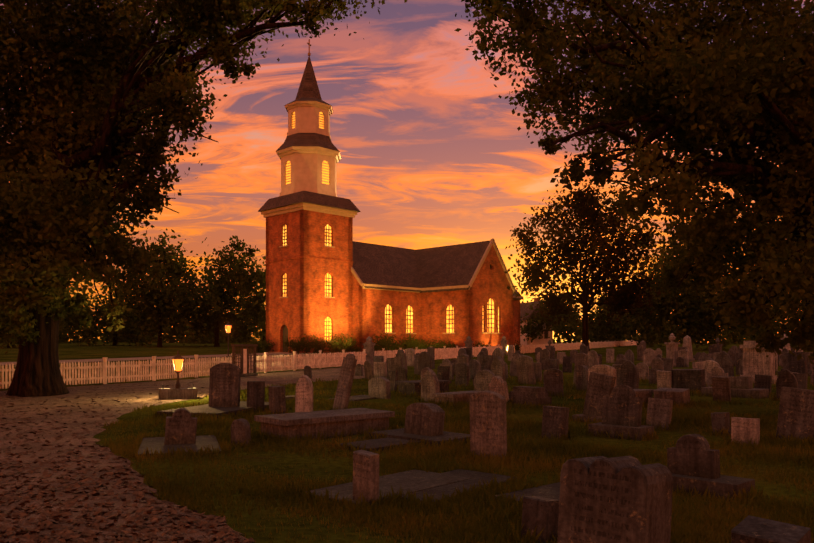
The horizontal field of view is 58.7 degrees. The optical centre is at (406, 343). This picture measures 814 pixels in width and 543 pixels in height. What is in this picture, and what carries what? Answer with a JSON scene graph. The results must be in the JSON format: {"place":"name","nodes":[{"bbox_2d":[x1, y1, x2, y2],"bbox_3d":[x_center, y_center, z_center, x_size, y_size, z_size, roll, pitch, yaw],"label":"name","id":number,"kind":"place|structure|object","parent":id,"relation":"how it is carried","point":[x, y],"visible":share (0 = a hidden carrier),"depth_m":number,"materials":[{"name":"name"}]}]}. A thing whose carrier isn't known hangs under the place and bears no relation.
{"place":"outdoors","nodes":[
{"label":"outdoors","id":0,"kind":"place"},
{"bbox_2d":[0,353,301,364],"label":"fence rail","id":1,"kind":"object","parent":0,"point":[110,359],"depth_m":49.12,"materials":[{"name":"white wood"}]},
{"bbox_2d":[0,365,373,542],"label":"gravel path","id":2,"kind":"structure","parent":0,"point":[326,374],"depth_m":10.84,"materials":[{"name":"brown gravel"}]},
{"bbox_2d":[0,379,328,542],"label":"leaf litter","id":3,"kind":"object","parent":2,"relation":"on","point":[70,535],"visible":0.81,"depth_m":6.99,"materials":[{"name":"brown plant"}]},
{"bbox_2d":[159,351,196,399],"bbox_3d":[-6.581,0.900,20.789,1.000,1.390,0.420,0,0,-29],"label":"lamp","id":4,"kind":"object","parent":2,"relation":"on","point":[178,392],"depth_m":20.68,"materials":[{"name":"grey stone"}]},
{"bbox_2d":[231,344,257,376],"bbox_3d":[-7.573,0.792,33.716,0.220,1.510,1.690,0,0,27],"label":"memorial screen","id":5,"kind":"object","parent":2,"relation":"on","point":[244,360],"visible":0.83,"depth_m":33.73,"materials":[{"name":"stone"}]},
{"bbox_2d":[0,342,813,542],"bbox_3d":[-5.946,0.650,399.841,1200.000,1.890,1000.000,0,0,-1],"label":"ground","id":6,"kind":"structure","parent":0,"point":[74,351],"depth_m":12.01,"materials":[{"name":"green plant"}]},
{"bbox_2d":[58,268,180,345],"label":"tree","id":7,"kind":"object","parent":6,"relation":"on","point":[96,315],"visible":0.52,"depth_m":106.47,"materials":[{"name":"green plant"}]},
{"bbox_2d":[89,228,236,346],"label":"tree","id":8,"kind":"object","parent":6,"relation":"on","point":[171,295],"visible":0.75,"depth_m":92.67,"materials":[{"name":"green plant"}]},
{"bbox_2d":[138,435,220,456],"bbox_3d":[-3.521,1.595,11.209,1.150,0.080,1.900,0,0,-18],"label":"ledger stone","id":9,"kind":"object","parent":6,"relation":"on","point":[156,443],"visible":0.43,"depth_m":11.02,"materials":[{"name":"grey stone"}]},
{"bbox_2d":[164,408,196,444],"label":"tombstone","id":10,"kind":"object","parent":9,"relation":"on","point":[181,426],"visible":0.96,"depth_m":11.14,"materials":[{"name":"stone"}]},
{"bbox_2d":[0,0,406,396],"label":"oak tree","id":11,"kind":"object","parent":6,"relation":"on","point":[66,190],"visible":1,"depth_m":21.36,"materials":[{"name":"green plant"}]},
{"bbox_2d":[157,401,268,417],"bbox_3d":[-4.271,1.555,16.887,1.500,0.160,3.000,0,0,17],"label":"ledger stone","id":12,"kind":"object","parent":6,"relation":"on","point":[206,408],"visible":0.29,"depth_m":16.15,"materials":[{"name":"grey stone"}]},
{"bbox_2d":[209,363,240,406],"bbox_3d":[-4.266,0.980,16.930,0.776,1.054,0.100,-1,-5,17],"label":"tombstone","id":13,"kind":"object","parent":12,"relation":"on","point":[224,384],"visible":0.94,"depth_m":16.87,"materials":[{"name":"stone"}]},
{"bbox_2d":[164,235,265,346],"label":"tree","id":14,"kind":"object","parent":6,"relation":"on","point":[241,284],"visible":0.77,"depth_m":96.90,"materials":[{"name":"green plant"}]},
{"bbox_2d":[211,295,265,343],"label":"bush","id":15,"kind":"object","parent":6,"relation":"on","point":[247,328],"visible":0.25,"depth_m":117.12,"materials":[{"name":"green plant"}]},
{"bbox_2d":[231,418,250,446],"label":"tombstone","id":16,"kind":"object","parent":6,"relation":"on","point":[240,431],"visible":0.92,"depth_m":11.16,"materials":[{"name":"stone"}]},
{"bbox_2d":[247,381,264,411],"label":"tombstone","id":17,"kind":"object","parent":6,"relation":"on","point":[256,394],"visible":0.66,"depth_m":16.80,"materials":[{"name":"stone"}]},
{"bbox_2d":[269,386,285,413],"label":"tombstone","id":18,"kind":"object","parent":6,"relation":"on","point":[277,400],"visible":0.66,"depth_m":15.99,"materials":[{"name":"stone"}]},
{"bbox_2d":[295,375,312,412],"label":"tombstone","id":19,"kind":"object","parent":6,"relation":"on","point":[304,395],"visible":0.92,"depth_m":15.05,"materials":[{"name":"stone"}]},
{"bbox_2d":[0,340,639,388],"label":"picket fence","id":20,"kind":"object","parent":6,"relation":"on","point":[266,361],"visible":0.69,"depth_m":34.74,"materials":[{"name":"paint"}]},
{"bbox_2d":[254,408,394,441],"bbox_3d":[-1.413,1.435,12.745,2.300,0.400,1.000,0,0,-41],"label":"tomb","id":21,"kind":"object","parent":6,"relation":"on","point":[329,423],"depth_m":12.34,"materials":[{"name":"stone"}]},
{"bbox_2d":[332,353,356,409],"bbox_3d":[-1.451,0.933,16.986,0.362,1.416,0.120,8,-6,40],"label":"tombstone","id":22,"kind":"object","parent":6,"relation":"on","point":[344,385],"visible":0.94,"depth_m":16.92,"materials":[{"name":"stone"}]},
{"bbox_2d":[353,450,378,503],"bbox_3d":[-0.404,1.347,7.118,0.250,0.556,0.130,6,7,44],"label":"tombstone","id":23,"kind":"object","parent":6,"relation":"on","point":[366,473],"visible":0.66,"depth_m":7.04,"materials":[{"name":"stone"}]},
{"bbox_2d":[362,336,375,364],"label":"gravestone","id":24,"kind":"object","parent":6,"relation":"on","point":[368,344],"depth_m":46.39,"materials":[{"name":"stone"}]},
{"bbox_2d":[364,360,373,378],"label":"tombstone","id":25,"kind":"object","parent":6,"relation":"on","point":[368,369],"visible":0.94,"depth_m":31.62,"materials":[{"name":"stone"}]},
{"bbox_2d":[236,332,521,352],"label":"shrubs","id":26,"kind":"object","parent":6,"relation":"on","point":[338,345],"visible":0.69,"depth_m":66.89,"materials":[{"name":"green plant"}]},
{"bbox_2d":[368,377,390,398],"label":"tombstone","id":27,"kind":"object","parent":6,"relation":"on","point":[378,387],"visible":0.88,"depth_m":20.88,"materials":[{"name":"stone"}]},
{"bbox_2d":[340,437,420,451],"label":"ledger slab","id":28,"kind":"structure","parent":6,"relation":"on","point":[383,442],"depth_m":11.12,"materials":[{"name":"stone"}]},
{"bbox_2d":[374,362,386,377],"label":"tombstone","id":29,"kind":"object","parent":6,"relation":"on","point":[380,369],"visible":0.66,"depth_m":33.18,"materials":[{"name":"stone"}]},
{"bbox_2d":[305,469,470,504],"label":"ledger slab","id":30,"kind":"structure","parent":6,"relation":"on","point":[414,480],"depth_m":7.98,"materials":[{"name":"stone"}]},
{"bbox_2d":[258,39,523,352],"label":"church","id":31,"kind":"structure","parent":6,"relation":"on","point":[326,275],"depth_m":67.89,"materials":[{"name":"brick"}]},
{"bbox_2d":[388,370,397,390],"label":"tombstone","id":32,"kind":"object","parent":6,"relation":"on","point":[392,376],"visible":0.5,"depth_m":24.24,"materials":[{"name":"stone"}]},
{"bbox_2d":[387,357,402,370],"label":"tombstone","id":33,"kind":"object","parent":6,"relation":"on","point":[393,363],"visible":0.5,"depth_m":30.30,"materials":[{"name":"stone"}]},
{"bbox_2d":[395,366,406,385],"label":"tombstone","id":34,"kind":"object","parent":6,"relation":"on","point":[402,373],"visible":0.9,"depth_m":27.06,"materials":[{"name":"stone"}]},
{"bbox_2d":[0,286,810,344],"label":"bushes","id":35,"kind":"object","parent":6,"relation":"on","point":[575,329],"visible":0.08,"depth_m":150.47,"materials":[{"name":"green plant"}]},
{"bbox_2d":[405,348,414,365],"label":"tombstone","id":36,"kind":"object","parent":6,"relation":"on","point":[410,355],"visible":0.83,"depth_m":44.90,"materials":[{"name":"stone"}]},
{"bbox_2d":[368,428,469,446],"bbox_3d":[0.268,1.565,11.973,1.000,0.140,1.600,0,0,-44],"label":"slab","id":37,"kind":"object","parent":6,"relation":"on","point":[397,433],"visible":0.43,"depth_m":11.75,"materials":[{"name":"grey stone"}]},
{"bbox_2d":[404,403,444,435],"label":"tombstone","id":38,"kind":"object","parent":37,"relation":"on","point":[425,419],"visible":0.94,"depth_m":11.82,"materials":[{"name":"stone"}]},
{"bbox_2d":[396,380,450,395],"bbox_3d":[0.530,1.405,22.649,0.800,0.460,1.700,1,1,44],"label":"tomb","id":39,"kind":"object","parent":6,"relation":"on","point":[407,387],"depth_m":22.18,"materials":[{"name":"stone"}]},
{"bbox_2d":[418,351,430,374],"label":"tombstone","id":40,"kind":"object","parent":6,"relation":"on","point":[424,359],"visible":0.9,"depth_m":34.83,"materials":[{"name":"stone"}]},
{"bbox_2d":[421,369,439,401],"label":"tombstone","id":41,"kind":"object","parent":6,"relation":"on","point":[429,384],"visible":0.9,"depth_m":19.51,"materials":[{"name":"stone"}]},
{"bbox_2d":[437,366,449,379],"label":"tombstone","id":42,"kind":"object","parent":6,"relation":"on","point":[443,372],"visible":0.56,"depth_m":25.64,"materials":[{"name":"stone"}]},
{"bbox_2d":[432,391,479,405],"bbox_3d":[1.472,1.465,19.142,0.750,0.340,1.600,-2,-1,44],"label":"tomb","id":43,"kind":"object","parent":6,"relation":"on","point":[460,396],"depth_m":18.64,"materials":[{"name":"stone"}]},
{"bbox_2d":[402,469,516,502],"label":"ledger slab","id":44,"kind":"structure","parent":6,"relation":"on","point":[474,476],"depth_m":8.04,"materials":[{"name":"stone"}]},
{"bbox_2d":[455,363,469,385],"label":"tombstone","id":45,"kind":"object","parent":6,"relation":"on","point":[462,373],"visible":0.9,"depth_m":27.13,"materials":[{"name":"stone"}]},
{"bbox_2d":[469,359,480,378],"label":"tombstone","id":46,"kind":"object","parent":6,"relation":"on","point":[475,367],"visible":0.71,"depth_m":31.71,"materials":[{"name":"stone"}]},
{"bbox_2d":[474,370,494,390],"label":"tombstone","id":47,"kind":"object","parent":6,"relation":"on","point":[482,379],"visible":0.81,"depth_m":21.77,"materials":[{"name":"stone"}]},
{"bbox_2d":[477,355,492,370],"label":"tombstone","id":48,"kind":"object","parent":6,"relation":"on","point":[485,361],"visible":0.5,"depth_m":34.91,"materials":[{"name":"stone"}]},
{"bbox_2d":[469,391,506,459],"bbox_3d":[1.110,1.136,9.917,0.541,0.978,0.110,1,4,40],"label":"tombstone","id":49,"kind":"object","parent":6,"relation":"on","point":[488,428],"visible":0.92,"depth_m":9.85,"materials":[{"name":"stone"}]},
{"bbox_2d":[491,356,505,381],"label":"tombstone","id":50,"kind":"object","parent":6,"relation":"on","point":[498,367],"visible":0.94,"depth_m":23.68,"materials":[{"name":"stone"}]},
{"bbox_2d":[488,376,509,402],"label":"tombstone","id":51,"kind":"object","parent":6,"relation":"on","point":[497,384],"visible":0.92,"depth_m":19.20,"materials":[{"name":"stone"}]},
{"bbox_2d":[509,353,520,375],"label":"tombstone","id":52,"kind":"object","parent":6,"relation":"on","point":[513,370],"visible":0.6,"depth_m":34.09,"materials":[{"name":"stone"}]},
{"bbox_2d":[515,356,535,383],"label":"tombstone","id":53,"kind":"object","parent":6,"relation":"on","point":[525,369],"visible":0.88,"depth_m":28.30,"materials":[{"name":"stone"}]},
{"bbox_2d":[495,482,559,502],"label":"ledger slab","id":54,"kind":"structure","parent":6,"relation":"on","point":[551,491],"depth_m":7.45,"materials":[{"name":"stone"}]},
{"bbox_2d":[509,386,551,404],"bbox_3d":[3.228,1.387,19.167,1.009,0.475,0.617,0,0,44],"label":"monument chest","id":55,"kind":"object","parent":6,"relation":"on","point":[523,394],"visible":0.9,"depth_m":18.93,"materials":[{"name":"stone"}]},
{"bbox_2d":[520,298,552,344],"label":"house","id":56,"kind":"structure","parent":6,"relation":"on","point":[524,307],"depth_m":109.67,"materials":[{"name":"brick"}]},
{"bbox_2d":[533,363,541,380],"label":"tombstone","id":57,"kind":"object","parent":6,"relation":"on","point":[538,370],"visible":0.28,"depth_m":30.09,"materials":[{"name":"stone"}]},
{"bbox_2d":[521,496,558,542],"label":"tombstone","id":58,"kind":"object","parent":6,"relation":"on","point":[540,513],"visible":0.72,"depth_m":5.77,"materials":[{"name":"stone"}]},
{"bbox_2d":[520,300,578,342],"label":"bush","id":59,"kind":"object","parent":6,"relation":"on","point":[530,328],"visible":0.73,"depth_m":107.26,"materials":[{"name":"green plant"}]},
{"bbox_2d":[545,359,558,369],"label":"tombstone","id":60,"kind":"object","parent":6,"relation":"on","point":[551,363],"visible":0.59,"depth_m":34.46,"materials":[{"name":"stone"}]},
{"bbox_2d":[543,368,563,395],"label":"tombstone","id":61,"kind":"object","parent":6,"relation":"on","point":[553,379],"visible":0.92,"depth_m":22.08,"materials":[{"name":"stone"}]},
{"bbox_2d":[541,406,568,439],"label":"tombstone","id":62,"kind":"object","parent":6,"relation":"on","point":[555,420],"visible":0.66,"depth_m":12.02,"materials":[{"name":"stone"}]},
{"bbox_2d":[562,356,571,372],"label":"tombstone","id":63,"kind":"object","parent":6,"relation":"on","point":[567,364],"visible":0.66,"depth_m":37.57,"materials":[{"name":"stone"}]},
{"bbox_2d":[574,353,587,369],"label":"tombstone","id":64,"kind":"object","parent":6,"relation":"on","point":[581,359],"visible":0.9,"depth_m":30.18,"materials":[{"name":"stone"}]},
{"bbox_2d":[576,366,588,390],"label":"tombstone","id":65,"kind":"object","parent":6,"relation":"on","point":[581,377],"visible":0.81,"depth_m":24.44,"materials":[{"name":"stone"}]},
{"bbox_2d":[503,177,670,350],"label":"tree","id":66,"kind":"object","parent":6,"relation":"on","point":[598,221],"visible":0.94,"depth_m":70.03,"materials":[{"name":"green plant"}]},
{"bbox_2d":[572,414,601,421],"bbox_3d":[3.848,1.555,14.786,0.450,0.160,0.800,0,0,-44],"label":"gravestone base","id":67,"kind":"object","parent":6,"relation":"on","point":[583,416],"visible":0.14,"depth_m":14.69,"materials":[{"name":"grey stone"}]},
{"bbox_2d":[587,350,598,367],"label":"tombstone","id":68,"kind":"object","parent":6,"relation":"on","point":[592,357],"visible":0.88,"depth_m":41.16,"materials":[{"name":"stone"}]},
{"bbox_2d":[583,372,615,415],"bbox_3d":[3.917,1.067,14.751,0.140,0.888,0.530,5,6,-44],"label":"tombstone","id":69,"kind":"object","parent":6,"relation":"on","point":[600,386],"visible":0.69,"depth_m":14.71,"materials":[{"name":"stone"}]},
{"bbox_2d":[588,365,615,386],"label":"tombstone","id":70,"kind":"object","parent":6,"relation":"on","point":[606,370],"visible":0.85,"depth_m":20.06,"materials":[{"name":"stone"}]},
{"bbox_2d":[557,456,672,542],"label":"tombstone","id":71,"kind":"object","parent":6,"relation":"on","point":[621,499],"visible":1,"depth_m":4.64,"materials":[{"name":"stone"}]},
{"bbox_2d":[588,422,653,440],"bbox_3d":[3.651,1.515,12.355,0.950,0.240,0.500,0,0,45],"label":"gravestone base","id":72,"kind":"object","parent":6,"relation":"on","point":[599,427],"visible":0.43,"depth_m":12.14,"materials":[{"name":"grey stone"}]},
{"bbox_2d":[601,384,642,426],"bbox_3d":[3.690,1.069,12.404,0.673,0.724,0.140,-2,-11,45],"label":"tombstone","id":73,"kind":"object","parent":6,"relation":"on","point":[622,404],"visible":0.88,"depth_m":12.33,"materials":[{"name":"stone"}]},
{"bbox_2d":[616,360,638,388],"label":"tombstone","id":74,"kind":"object","parent":6,"relation":"on","point":[627,374],"visible":0.83,"depth_m":22.68,"materials":[{"name":"stone"}]},
{"bbox_2d":[588,292,677,346],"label":"bush","id":75,"kind":"object","parent":6,"relation":"on","point":[598,329],"visible":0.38,"depth_m":118.11,"materials":[{"name":"green plant"}]},
{"bbox_2d":[454,0,813,375],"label":"oak tree","id":76,"kind":"object","parent":6,"relation":"on","point":[767,109],"visible":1,"depth_m":13.34,"materials":[{"name":"green plant"}]},
{"bbox_2d":[636,362,648,379],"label":"tombstone","id":77,"kind":"object","parent":6,"relation":"on","point":[643,369],"visible":0.75,"depth_m":31.36,"materials":[{"name":"stone"}]},
{"bbox_2d":[633,389,654,403],"bbox_3d":[5.649,1.425,18.680,0.800,0.420,1.700,-2,-1,44],"label":"gravestone","id":78,"kind":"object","parent":6,"relation":"on","point":[645,394],"depth_m":18.69,"materials":[{"name":"stone"}]},
{"bbox_2d":[643,348,654,366],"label":"tombstone","id":79,"kind":"object","parent":6,"relation":"on","point":[648,355],"visible":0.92,"depth_m":44.61,"materials":[{"name":"stone"}]},
{"bbox_2d":[649,369,663,383],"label":"tombstone","id":80,"kind":"object","parent":6,"relation":"on","point":[652,376],"visible":0.5,"depth_m":28.52,"materials":[{"name":"stone"}]},
{"bbox_2d":[651,357,663,368],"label":"tombstone","id":81,"kind":"object","parent":6,"relation":"on","point":[657,363],"visible":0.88,"depth_m":34.52,"materials":[{"name":"stone"}]},
{"bbox_2d":[646,398,672,429],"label":"tombstone","id":82,"kind":"object","parent":6,"relation":"on","point":[659,411],"visible":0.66,"depth_m":13.43,"materials":[{"name":"stone"}]},
{"bbox_2d":[657,370,671,388],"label":"tombstone","id":83,"kind":"object","parent":6,"relation":"on","point":[664,379],"visible":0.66,"depth_m":24.73,"materials":[{"name":"stone"}]},
{"bbox_2d":[653,388,689,405],"bbox_3d":[6.838,1.407,18.672,0.400,0.441,0.788,-13,9,-44],"label":"tomb","id":84,"kind":"object","parent":6,"relation":"on","point":[680,395],"visible":0.59,"depth_m":18.47,"materials":[{"name":"stone"}]},
{"bbox_2d":[664,333,679,366],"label":"monument urn","id":85,"kind":"object","parent":6,"relation":"on","point":[672,349],"visible":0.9,"depth_m":44.21,"materials":[{"name":"stone"}]},
{"bbox_2d":[605,239,758,348],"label":"tree","id":86,"kind":"object","parent":6,"relation":"on","point":[665,305],"visible":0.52,"depth_m":92.64,"materials":[{"name":"green plant"}]},
{"bbox_2d":[678,349,688,366],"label":"tombstone","id":87,"kind":"object","parent":6,"relation":"on","point":[684,353],"visible":0.81,"depth_m":43.77,"materials":[{"name":"stone"}]},
{"bbox_2d":[671,369,705,390],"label":"tombstone","id":88,"kind":"object","parent":6,"relation":"on","point":[692,379],"visible":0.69,"depth_m":24.22,"materials":[{"name":"stone"}]},
{"bbox_2d":[683,335,694,361],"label":"tombstone","id":89,"kind":"object","parent":6,"relation":"on","point":[687,343],"visible":0.53,"depth_m":52.56,"materials":[{"name":"stone"}]},
{"bbox_2d":[702,360,719,383],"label":"tombstone","id":90,"kind":"object","parent":6,"relation":"on","point":[708,365],"visible":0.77,"depth_m":28.24,"materials":[{"name":"stone"}]},
{"bbox_2d":[672,473,754,500],"bbox_3d":[3.082,1.525,7.780,0.450,0.220,1.100,0,0,-43],"label":"gravestone base","id":91,"kind":"object","parent":6,"relation":"on","point":[722,485],"visible":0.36,"depth_m":7.47,"materials":[{"name":"grey stone"}]},
{"bbox_2d":[667,434,719,478],"bbox_3d":[3.078,1.211,7.791,0.160,0.468,0.519,2,-4,-43],"label":"tombstone","id":92,"kind":"object","parent":91,"relation":"on","point":[694,455],"visible":0.96,"depth_m":7.71,"materials":[{"name":"stone"}]},
{"bbox_2d":[706,366,728,386],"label":"tombstone","id":93,"kind":"object","parent":6,"relation":"on","point":[717,371],"visible":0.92,"depth_m":25.68,"materials":[{"name":"stone"}]},
{"bbox_2d":[711,412,730,434],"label":"tombstone","id":94,"kind":"object","parent":6,"relation":"on","point":[720,420],"visible":0.66,"depth_m":12.55,"materials":[{"name":"stone"}]},
{"bbox_2d":[712,376,730,400],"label":"tombstone","id":95,"kind":"object","parent":6,"relation":"on","point":[721,389],"visible":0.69,"depth_m":19.96,"materials":[{"name":"stone"}]},
{"bbox_2d":[715,351,733,375],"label":"tombstone","id":96,"kind":"object","parent":6,"relation":"on","point":[723,360],"visible":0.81,"depth_m":30.29,"materials":[{"name":"stone"}]},
{"bbox_2d":[701,387,768,398],"bbox_3d":[9.822,1.490,21.711,0.800,0.290,1.700,0,0,-45],"label":"tomb","id":97,"kind":"object","parent":6,"relation":"on","point":[755,393],"visible":0.57,"depth_m":21.18,"materials":[{"name":"grey stone"}]},
{"bbox_2d":[721,376,752,388],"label":"tombstone","id":98,"kind":"object","parent":97,"relation":"on","point":[741,382],"visible":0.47,"depth_m":21.45,"materials":[{"name":"stone"}]},
{"bbox_2d":[676,233,813,349],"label":"tree","id":99,"kind":"object","parent":6,"relation":"on","point":[777,314],"visible":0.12,"depth_m":90.25,"materials":[{"name":"green plant"}]},
{"bbox_2d":[731,417,759,445],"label":"tombstone","id":100,"kind":"object","parent":6,"relation":"on","point":[743,430],"visible":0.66,"depth_m":11.19,"materials":[{"name":"stone"}]},
{"bbox_2d":[740,341,776,383],"bbox_3d":[14.173,0.758,29.157,1.392,1.733,0.851,0,0,44],"label":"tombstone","id":101,"kind":"object","parent":6,"relation":"on","point":[755,362],"visible":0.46,"depth_m":28.95,"materials":[{"name":"stone"}]},
{"bbox_2d":[754,374,771,393],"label":"tombstone","id":102,"kind":"object","parent":6,"relation":"on","point":[762,381],"visible":0.66,"depth_m":22.74,"materials":[{"name":"stone"}]},
{"bbox_2d":[731,515,810,542],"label":"tombstone","id":103,"kind":"object","parent":6,"relation":"on","point":[750,529],"visible":1,"depth_m":4.71,"materials":[{"name":"stone"}]},
{"bbox_2d":[776,369,797,399],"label":"tombstone","id":104,"kind":"object","parent":6,"relation":"on","point":[786,378],"visible":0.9,"depth_m":20.00,"materials":[{"name":"stone"}]},
{"bbox_2d":[776,387,813,439],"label":"tombstone","id":105,"kind":"object","parent":6,"relation":"on","point":[796,413],"visible":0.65,"depth_m":11.63,"materials":[{"name":"stone"}]},
{"bbox_2d":[777,352,813,375],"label":"monument chest","id":106,"kind":"object","parent":6,"relation":"on","point":[810,366],"visible":0.31,"depth_m":34.52,"materials":[{"name":"stone"}]},
{"bbox_2d":[786,352,807,382],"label":"tombstone","id":107,"kind":"object","parent":6,"relation":"on","point":[794,364],"visible":0.59,"depth_m":29.63,"materials":[{"name":"stone"}]},
{"bbox_2d":[793,373,807,388],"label":"tombstone","id":108,"kind":"object","parent":6,"relation":"on","point":[802,379],"visible":0.41,"depth_m":23.55,"materials":[{"name":"stone"}]},
{"bbox_2d":[0,0,813,342],"label":"sky","id":109,"kind":"structure","parent":0,"point":[432,155],"materials":[{"name":"orange"}]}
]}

